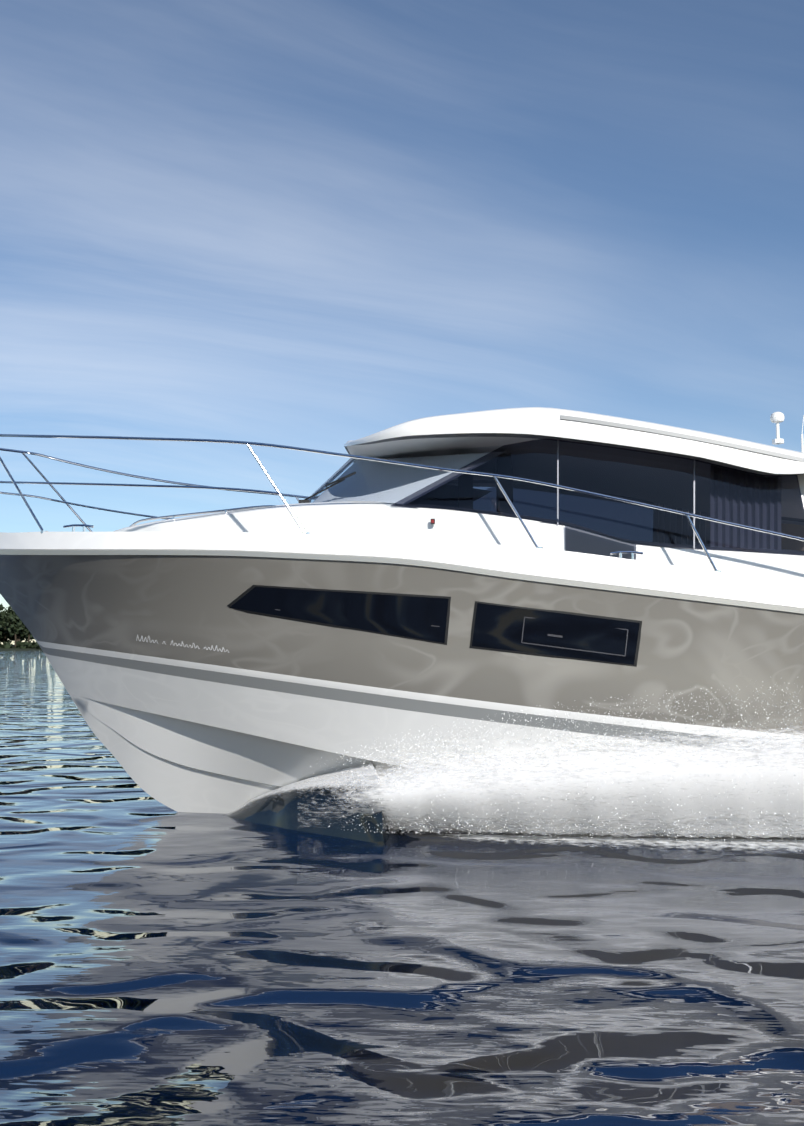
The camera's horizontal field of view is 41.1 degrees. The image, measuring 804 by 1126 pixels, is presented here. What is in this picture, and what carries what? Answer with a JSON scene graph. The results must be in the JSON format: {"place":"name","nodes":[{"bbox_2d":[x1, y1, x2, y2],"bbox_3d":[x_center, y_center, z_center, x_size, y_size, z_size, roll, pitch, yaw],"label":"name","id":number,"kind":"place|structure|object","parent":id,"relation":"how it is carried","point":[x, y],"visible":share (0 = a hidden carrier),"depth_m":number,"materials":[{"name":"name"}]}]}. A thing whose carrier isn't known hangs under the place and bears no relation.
{"place":"outdoors","nodes":[
{"label":"outdoors","id":0,"kind":"place"},
{"bbox_2d":[0,644,41,649],"bbox_3d":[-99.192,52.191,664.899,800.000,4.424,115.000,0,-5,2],"label":"shore ground","id":1,"kind":"structure","parent":0,"point":[13,647],"depth_m":625.62,"materials":[{"name":"grey"}]},
{"bbox_2d":[0,604,40,648],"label":"shore trees","id":2,"kind":"object","parent":1,"relation":"on","point":[13,627],"visible":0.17,"depth_m":637.91,"materials":[{"name":"green plant"}]},
{"bbox_2d":[0,650,803,1125],"bbox_3d":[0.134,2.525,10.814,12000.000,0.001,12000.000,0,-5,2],"label":"water","id":3,"kind":"structure","parent":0,"point":[160,964],"depth_m":5.58,"materials":[{"name":"blue liquid"}]},
{"bbox_2d":[227,785,407,843],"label":"bow wave","id":4,"kind":"object","parent":3,"relation":"on","point":[283,810],"depth_m":9.68,"materials":[{"name":"blue liquid"}]},
{"bbox_2d":[226,764,379,813],"bbox_3d":[-0.824,2.177,10.272,2.164,0.616,0.717,-4,-6,38],"label":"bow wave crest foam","id":5,"kind":"object","parent":4,"relation":"on","point":[327,779],"visible":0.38,"depth_m":9.80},
{"bbox_2d":[0,407,803,813],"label":"motor yacht","id":6,"kind":"object","parent":3,"relation":"on","point":[492,571],"visible":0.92,"depth_m":9.50,"materials":[{"name":"painted fiberglass"},{"name":"tinted glass"},{"name":"stainless steel"}]},
{"bbox_2d":[298,722,803,838],"bbox_3d":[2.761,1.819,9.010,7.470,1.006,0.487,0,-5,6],"label":"water spray","id":7,"kind":"object","parent":6,"relation":"attached to","point":[782,794],"visible":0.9,"depth_m":8.93,"materials":[{"name":"liquid"}]},
{"bbox_2d":[441,834,803,853],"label":"wake foam","id":8,"kind":"object","parent":3,"relation":"on","point":[752,843],"visible":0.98,"depth_m":9.16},
{"bbox_2d":[310,677,803,842],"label":"spray droplets","id":9,"kind":"object","parent":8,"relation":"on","point":[569,773],"visible":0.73,"depth_m":8.88,"materials":[{"name":"white liquid"}]},
{"bbox_2d":[0,0,803,644],"label":"sky","id":10,"kind":"structure","parent":0,"point":[323,225],"materials":[{"name":"blue"}]}
]}

